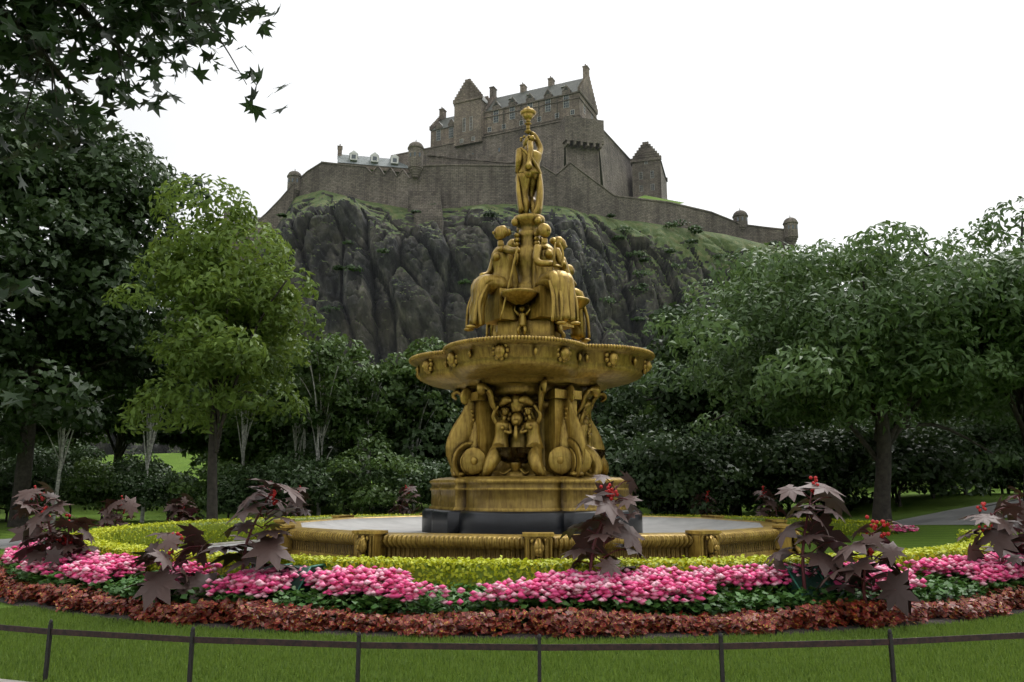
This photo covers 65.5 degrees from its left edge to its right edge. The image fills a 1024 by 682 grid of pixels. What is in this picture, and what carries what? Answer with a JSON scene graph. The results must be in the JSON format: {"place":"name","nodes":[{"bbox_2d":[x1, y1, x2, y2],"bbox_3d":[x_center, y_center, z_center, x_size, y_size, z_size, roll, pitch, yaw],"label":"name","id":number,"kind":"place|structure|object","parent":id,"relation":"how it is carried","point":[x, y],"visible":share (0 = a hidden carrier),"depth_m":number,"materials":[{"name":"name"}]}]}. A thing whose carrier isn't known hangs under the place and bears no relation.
{"place":"outdoors","nodes":[
{"label":"outdoors","id":0,"kind":"place"},
{"bbox_2d":[0,453,1022,681],"bbox_3d":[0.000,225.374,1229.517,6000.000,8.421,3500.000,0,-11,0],"label":"ground","id":1,"kind":"structure","parent":0,"point":[914,504],"depth_m":33.38,"materials":[{"name":"green plant"}]},
{"bbox_2d":[0,538,26,681],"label":"paths","id":2,"kind":"structure","parent":1,"relation":"on","point":[4,543],"depth_m":25.25,"materials":[{"name":"stone"}]},
{"bbox_2d":[0,444,46,496],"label":"shrub","id":3,"kind":"object","parent":1,"relation":"on","point":[8,459],"visible":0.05,"depth_m":44.45,"materials":[{"name":"green plant"}]},
{"bbox_2d":[0,458,50,521],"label":"shrub","id":4,"kind":"object","parent":1,"relation":"on","point":[2,496],"visible":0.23,"depth_m":42.34,"materials":[{"name":"green plant"}]},
{"bbox_2d":[0,425,82,449],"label":"tree","id":5,"kind":"object","parent":1,"relation":"on","point":[44,432],"depth_m":67.99,"materials":[{"name":"green plant"}]},
{"bbox_2d":[0,408,111,454],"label":"bush","id":6,"kind":"object","parent":1,"relation":"on","point":[76,435],"visible":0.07,"depth_m":68.37,"materials":[{"name":"green plant"}]},
{"bbox_2d":[0,450,112,510],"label":"shrub","id":7,"kind":"object","parent":1,"relation":"on","point":[42,461],"visible":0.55,"depth_m":41.84,"materials":[{"name":"green plant"}]},
{"bbox_2d":[0,127,125,455],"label":"tree","id":8,"kind":"object","parent":1,"relation":"on","point":[8,251],"visible":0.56,"depth_m":35.66,"materials":[{"name":"green plant"}]},
{"bbox_2d":[12,343,129,524],"bbox_3d":[-22.037,4.185,39.852,4.909,10.356,5.220,0,-11,0],"label":"birch","id":9,"kind":"object","parent":1,"relation":"on","point":[114,388],"visible":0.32,"depth_m":39.55,"materials":[{"name":"green plant"}]},
{"bbox_2d":[34,438,109,518],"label":"shrub","id":10,"kind":"object","parent":1,"relation":"on","point":[72,457],"visible":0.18,"depth_m":45.80,"materials":[{"name":"green plant"}]},
{"bbox_2d":[1,353,192,461],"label":"tree","id":11,"kind":"object","parent":1,"relation":"on","point":[127,438],"visible":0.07,"depth_m":62.24,"materials":[{"name":"green plant"}]},
{"bbox_2d":[58,456,154,519],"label":"shrub","id":12,"kind":"object","parent":1,"relation":"on","point":[88,487],"visible":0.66,"depth_m":41.95,"materials":[{"name":"green plant"}]},
{"bbox_2d":[0,87,213,526],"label":"tree","id":13,"kind":"object","parent":1,"relation":"on","point":[94,230],"visible":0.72,"depth_m":37.35,"materials":[{"name":"green plant"}]},
{"bbox_2d":[0,0,287,418],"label":"maple branch","id":14,"kind":"object","parent":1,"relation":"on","point":[38,29],"visible":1,"depth_m":6.70,"materials":[{"name":"green plant"}]},
{"bbox_2d":[92,448,195,511],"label":"shrub","id":15,"kind":"object","parent":1,"relation":"on","point":[120,464],"visible":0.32,"depth_m":43.18,"materials":[{"name":"green plant"}]},
{"bbox_2d":[105,319,204,521],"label":"tree","id":16,"kind":"object","parent":1,"relation":"on","point":[150,443],"visible":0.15,"depth_m":42.65,"materials":[{"name":"green plant"}]},
{"bbox_2d":[110,468,206,521],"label":"shrub","id":17,"kind":"object","parent":1,"relation":"on","point":[141,488],"visible":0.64,"depth_m":39.90,"materials":[{"name":"green plant"}]},
{"bbox_2d":[168,400,250,470],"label":"bush","id":18,"kind":"object","parent":1,"relation":"on","point":[197,443],"visible":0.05,"depth_m":66.27,"materials":[{"name":"green plant"}]},
{"bbox_2d":[101,173,326,519],"bbox_3d":[-11.261,0.772,31.428,7.988,14.184,9.459,0,-11,0],"label":"ash tree","id":19,"kind":"object","parent":1,"relation":"on","point":[234,308],"visible":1,"depth_m":30.52,"materials":[{"name":"green plant"}]},
{"bbox_2d":[178,539,259,553],"bbox_3d":[0.500,5.776,21.711,21.280,0.046,21.280,0,-11,0],"label":"paving ring","id":20,"kind":"object","parent":1,"relation":"on","point":[231,543],"visible":0.01,"depth_m":25.09,"materials":[{"name":"stone"}]},
{"bbox_2d":[166,459,272,518],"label":"shrub","id":21,"kind":"object","parent":1,"relation":"on","point":[201,474],"visible":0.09,"depth_m":39.32,"materials":[{"name":"green plant"}]},
{"bbox_2d":[180,400,259,470],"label":"bush","id":22,"kind":"object","parent":1,"relation":"on","point":[206,450],"depth_m":63.65,"materials":[{"name":"green plant"}]},
{"bbox_2d":[126,332,348,465],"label":"tree","id":23,"kind":"object","parent":1,"relation":"on","point":[336,336],"visible":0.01,"depth_m":62.09,"materials":[{"name":"green plant"}]},
{"bbox_2d":[207,341,285,467],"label":"tree","id":24,"kind":"object","parent":1,"relation":"on","point":[232,422],"visible":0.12,"depth_m":41.60,"materials":[{"name":"green plant"}]},
{"bbox_2d":[196,406,322,507],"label":"bush","id":25,"kind":"object","parent":1,"relation":"on","point":[261,450],"visible":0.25,"depth_m":52.73,"materials":[{"name":"green plant"}]},
{"bbox_2d":[203,461,329,516],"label":"shrub","id":26,"kind":"object","parent":1,"relation":"on","point":[238,482],"visible":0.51,"depth_m":36.37,"materials":[{"name":"green plant"}]},
{"bbox_2d":[258,341,341,461],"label":"tree","id":27,"kind":"object","parent":1,"relation":"on","point":[299,383],"visible":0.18,"depth_m":43.52,"materials":[{"name":"green plant"}]},
{"bbox_2d":[255,449,388,516],"bbox_3d":[-9.615,7.130,38.280,5.984,3.912,6.814,6,-12,-31],"label":"shrub","id":28,"kind":"object","parent":1,"relation":"on","point":[311,476],"visible":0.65,"depth_m":36.38,"materials":[{"name":"green plant"}]},
{"bbox_2d":[264,336,380,515],"bbox_3d":[-9.684,4.458,39.895,6.015,9.836,4.685,0,-11,0],"label":"birch","id":29,"kind":"object","parent":1,"relation":"on","point":[323,360],"visible":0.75,"depth_m":39.81,"materials":[{"name":"green plant"}]},
{"bbox_2d":[250,374,415,514],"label":"bush","id":30,"kind":"object","parent":1,"relation":"on","point":[288,446],"visible":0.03,"depth_m":49.86,"materials":[{"name":"green plant"}]},
{"bbox_2d":[312,350,414,514],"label":"tree","id":31,"kind":"object","parent":1,"relation":"on","point":[370,412],"visible":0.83,"depth_m":40.31,"materials":[{"name":"green plant"}]},
{"bbox_2d":[314,437,424,515],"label":"shrub","id":32,"kind":"object","parent":1,"relation":"on","point":[379,494],"visible":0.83,"depth_m":36.22,"materials":[{"name":"green plant"}]},
{"bbox_2d":[300,379,464,514],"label":"bush","id":33,"kind":"object","parent":1,"relation":"on","point":[434,434],"visible":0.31,"depth_m":42.51,"materials":[{"name":"green plant"}]},
{"bbox_2d":[370,453,450,514],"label":"shrub","id":34,"kind":"object","parent":1,"relation":"on","point":[431,472],"visible":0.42,"depth_m":37.47,"materials":[{"name":"green plant"}]},
{"bbox_2d":[370,336,459,513],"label":"tree","id":35,"kind":"object","parent":1,"relation":"on","point":[418,412],"visible":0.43,"depth_m":42.36,"materials":[{"name":"green plant"}]},
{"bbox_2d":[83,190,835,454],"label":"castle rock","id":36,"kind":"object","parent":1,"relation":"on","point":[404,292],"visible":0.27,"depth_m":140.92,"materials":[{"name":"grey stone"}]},
{"bbox_2d":[223,64,797,259],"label":"castle","id":37,"kind":"structure","parent":36,"relation":"on","point":[588,165],"depth_m":169.04,"materials":[{"name":"stone"}]},
{"bbox_2d":[276,203,777,322],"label":"shrubs","id":38,"kind":"object","parent":36,"relation":"on","point":[698,230],"visible":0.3,"depth_m":149.30,"materials":[{"name":"green plant"}]},
{"bbox_2d":[0,619,1023,681],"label":"fence","id":39,"kind":"object","parent":1,"relation":"on","point":[539,647],"visible":1,"depth_m":6.76,"materials":[{"name":"metal"}]},
{"bbox_2d":[0,540,1023,640],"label":"bed soil","id":40,"kind":"structure","parent":1,"relation":"on","point":[791,630],"depth_m":9.96,"materials":[{"name":"brown soil"}]},
{"bbox_2d":[43,542,861,612],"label":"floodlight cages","id":41,"kind":"object","parent":40,"relation":"on","point":[815,580],"visible":0.1,"depth_m":10.92},
{"bbox_2d":[0,524,1023,627],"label":"geraniums","id":42,"kind":"object","parent":40,"relation":"on","point":[637,590],"visible":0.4,"depth_m":10.54,"materials":[{"name":"pink plant"}]},
{"bbox_2d":[0,554,1023,639],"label":"coleus","id":43,"kind":"object","parent":40,"relation":"on","point":[582,621],"visible":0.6,"depth_m":9.92,"materials":[{"name":"red plant"}]},
{"bbox_2d":[7,470,1023,621],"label":"dark-leaved plants","id":44,"kind":"object","parent":40,"relation":"on","point":[894,586],"visible":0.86,"depth_m":11.09,"materials":[{"name":"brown plant"}]},
{"bbox_2d":[70,513,993,611],"bbox_3d":[0.447,5.386,21.786,22.427,0.814,22.527,0,-11,0],"label":"hedge","id":45,"kind":"object","parent":40,"relation":"on","point":[121,539],"visible":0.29,"depth_m":11.58,"materials":[{"name":"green plant"}]},
{"bbox_2d":[442,440,615,477],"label":"shrub","id":46,"kind":"object","parent":1,"relation":"on","point":[446,468],"depth_m":37.21,"materials":[{"name":"green plant"}]},
{"bbox_2d":[266,513,801,562],"bbox_3d":[0.500,5.351,21.790,14.325,0.920,14.345,0,-11,0],"label":"fountain basin","id":47,"kind":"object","parent":1,"relation":"on","point":[707,536],"depth_m":16.05,"materials":[{"name":"gold metal"}]},
{"bbox_2d":[409,106,654,533],"bbox_3d":[0.500,-0.954,22.958,6.123,12.584,6.137,6,-12,-30],"label":"fountain","id":48,"kind":"object","parent":47,"relation":"on","point":[524,380],"visible":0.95,"depth_m":20.88,"materials":[{"name":"gold metal"}]},
{"bbox_2d":[596,423,647,480],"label":"shrub","id":49,"kind":"object","parent":1,"relation":"on","point":[618,445],"visible":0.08,"depth_m":34.02,"materials":[{"name":"green plant"}]},
{"bbox_2d":[590,372,656,451],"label":"bush","id":50,"kind":"object","parent":1,"relation":"on","point":[600,413],"visible":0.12,"depth_m":47.75,"materials":[{"name":"green plant"}]},
{"bbox_2d":[634,497,654,508],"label":"shrub","id":51,"kind":"object","parent":1,"relation":"on","point":[640,505],"visible":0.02,"depth_m":43.38,"materials":[{"name":"green plant"}]},
{"bbox_2d":[597,352,704,427],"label":"tree","id":52,"kind":"object","parent":1,"relation":"on","point":[650,407],"visible":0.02,"depth_m":56.17,"materials":[{"name":"green plant"}]},
{"bbox_2d":[632,461,726,515],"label":"shrub","id":53,"kind":"object","parent":1,"relation":"on","point":[678,492],"visible":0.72,"depth_m":31.84,"materials":[{"name":"green plant"}]},
{"bbox_2d":[607,427,759,515],"bbox_3d":[6.982,5.939,33.492,6.180,4.491,7.183,0,-11,0],"label":"shrub","id":54,"kind":"object","parent":1,"relation":"on","point":[677,453],"visible":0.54,"depth_m":31.95,"materials":[{"name":"green plant"}]},
{"bbox_2d":[648,424,727,514],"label":"shrub","id":55,"kind":"object","parent":1,"relation":"on","point":[681,436],"visible":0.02,"depth_m":35.18,"materials":[{"name":"green plant"}]},
{"bbox_2d":[643,410,783,513],"bbox_3d":[9.659,6.026,37.557,7.330,5.467,7.976,0,-11,0],"label":"shrub","id":56,"kind":"object","parent":1,"relation":"on","point":[670,426],"visible":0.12,"depth_m":36.97,"materials":[{"name":"green plant"}]},
{"bbox_2d":[606,301,832,515],"bbox_3d":[11.513,3.353,39.405,10.564,11.456,11.001,10,-15,-43],"label":"tree","id":57,"kind":"object","parent":1,"relation":"on","point":[693,409],"visible":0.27,"depth_m":38.82,"materials":[{"name":"green plant"}]},
{"bbox_2d":[656,346,791,436],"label":"tree","id":58,"kind":"object","parent":1,"relation":"on","point":[691,357],"visible":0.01,"depth_m":53.88,"materials":[{"name":"green plant"}]},
{"bbox_2d":[685,429,789,515],"bbox_3d":[9.634,5.981,34.346,4.631,4.386,4.419,-4,-11,22],"label":"shrub","id":59,"kind":"object","parent":1,"relation":"on","point":[748,447],"visible":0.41,"depth_m":33.45,"materials":[{"name":"green plant"}]},
{"bbox_2d":[746,416,827,442],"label":"tree","id":60,"kind":"object","parent":1,"relation":"on","point":[806,421],"visible":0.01,"depth_m":58.39,"materials":[{"name":"green plant"}]},
{"bbox_2d":[747,454,835,517],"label":"shrub","id":61,"kind":"object","parent":1,"relation":"on","point":[792,482],"visible":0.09,"depth_m":33.75,"materials":[{"name":"green plant"}]},
{"bbox_2d":[768,470,822,516],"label":"shrub","id":62,"kind":"object","parent":1,"relation":"on","point":[818,502],"visible":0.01,"depth_m":34.21,"materials":[{"name":"green plant"}]},
{"bbox_2d":[749,418,905,511],"bbox_3d":[13.103,5.501,34.531,6.442,4.404,6.074,0,-11,0],"label":"shrub","id":63,"kind":"object","parent":1,"relation":"on","point":[801,449],"visible":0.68,"depth_m":32.86,"materials":[{"name":"green plant"}]},
{"bbox_2d":[633,220,1023,524],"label":"tree","id":64,"kind":"object","parent":1,"relation":"on","point":[794,355],"visible":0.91,"depth_m":25.15,"materials":[{"name":"green plant"}]},
{"bbox_2d":[786,451,897,511],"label":"shrub","id":65,"kind":"object","parent":1,"relation":"on","point":[846,489],"visible":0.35,"depth_m":32.55,"materials":[{"name":"green plant"}]},
{"bbox_2d":[809,388,949,484],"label":"tree","id":66,"kind":"object","parent":1,"relation":"on","point":[831,417],"visible":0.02,"depth_m":57.62,"materials":[{"name":"green plant"}]},
{"bbox_2d":[796,295,976,428],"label":"tree","id":67,"kind":"object","parent":1,"relation":"on","point":[956,415],"depth_m":56.67,"materials":[{"name":"green plant"}]},
{"bbox_2d":[839,419,945,502],"bbox_3d":[16.587,5.403,35.428,4.676,3.994,5.203,0,-11,0],"label":"shrub","id":68,"kind":"object","parent":1,"relation":"on","point":[922,488],"visible":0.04,"depth_m":34.11,"materials":[{"name":"green plant"}]},
{"bbox_2d":[775,196,1023,500],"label":"tree","id":69,"kind":"object","parent":1,"relation":"on","point":[1013,395],"visible":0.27,"depth_m":27.22,"materials":[{"name":"green plant"}]},
{"bbox_2d":[834,420,994,506],"bbox_3d":[16.300,5.097,33.099,5.555,3.987,6.126,0,-11,0],"label":"shrub","id":70,"kind":"object","parent":1,"relation":"on","point":[924,460],"visible":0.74,"depth_m":31.38,"materials":[{"name":"green plant"}]},
{"bbox_2d":[891,415,982,494],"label":"shrub","id":71,"kind":"object","parent":1,"relation":"on","point":[945,435],"visible":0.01,"depth_m":36.94,"materials":[{"name":"green plant"}]},
{"bbox_2d":[903,415,983,497],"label":"shrub","id":72,"kind":"object","parent":1,"relation":"on","point":[954,440],"visible":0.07,"depth_m":34.35,"materials":[{"name":"green plant"}]},
{"bbox_2d":[937,422,1022,494],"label":"shrub","id":73,"kind":"object","parent":1,"relation":"on","point":[1000,478],"visible":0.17,"depth_m":36.27,"materials":[{"name":"green plant"}]},
{"bbox_2d":[952,413,1010,483],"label":"shrub","id":74,"kind":"object","parent":1,"relation":"on","point":[967,423],"visible":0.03,"depth_m":40.42,"materials":[{"name":"green plant"}]},
{"bbox_2d":[950,418,1016,489],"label":"shrub","id":75,"kind":"object","parent":1,"relation":"on","point":[979,440],"visible":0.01,"depth_m":38.35,"materials":[{"name":"green plant"}]},
{"bbox_2d":[944,418,1023,490],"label":"shrub","id":76,"kind":"object","parent":1,"relation":"on","point":[1015,443],"visible":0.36,"depth_m":35.41,"materials":[{"name":"green plant"}]},
{"bbox_2d":[958,383,1022,424],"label":"tree","id":77,"kind":"object","parent":1,"relation":"on","point":[986,420],"depth_m":36.80,"materials":[{"name":"green plant"}]},
{"bbox_2d":[974,422,1023,493],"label":"shrub","id":78,"kind":"object","parent":1,"relation":"on","point":[1002,490],"visible":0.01,"depth_m":38.06,"materials":[{"name":"green plant"}]},
{"bbox_2d":[984,422,1023,493],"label":"shrub","id":79,"kind":"object","parent":1,"relation":"on","point":[1017,471],"visible":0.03,"depth_m":38.03,"materials":[{"name":"green plant"}]},
{"bbox_2d":[1006,474,1022,491],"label":"shrub","id":80,"kind":"object","parent":1,"relation":"on","point":[1020,488],"visible":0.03,"depth_m":38.26,"materials":[{"name":"green plant"}]},
{"bbox_2d":[0,604,1023,681],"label":"lawn","id":81,"kind":"structure","parent":0,"point":[962,660],"depth_m":8.18,"materials":[{"name":"green plant"}]},
{"bbox_2d":[0,0,1023,327],"label":"sky","id":82,"kind":"structure","parent":0,"point":[839,118],"materials":[{"name":"white"}]},
{"bbox_2d":[894,498,1023,525],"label":"path","id":83,"kind":"structure","parent":0,"point":[950,517],"depth_m":26.52,"materials":[{"name":"stone"}]}
]}

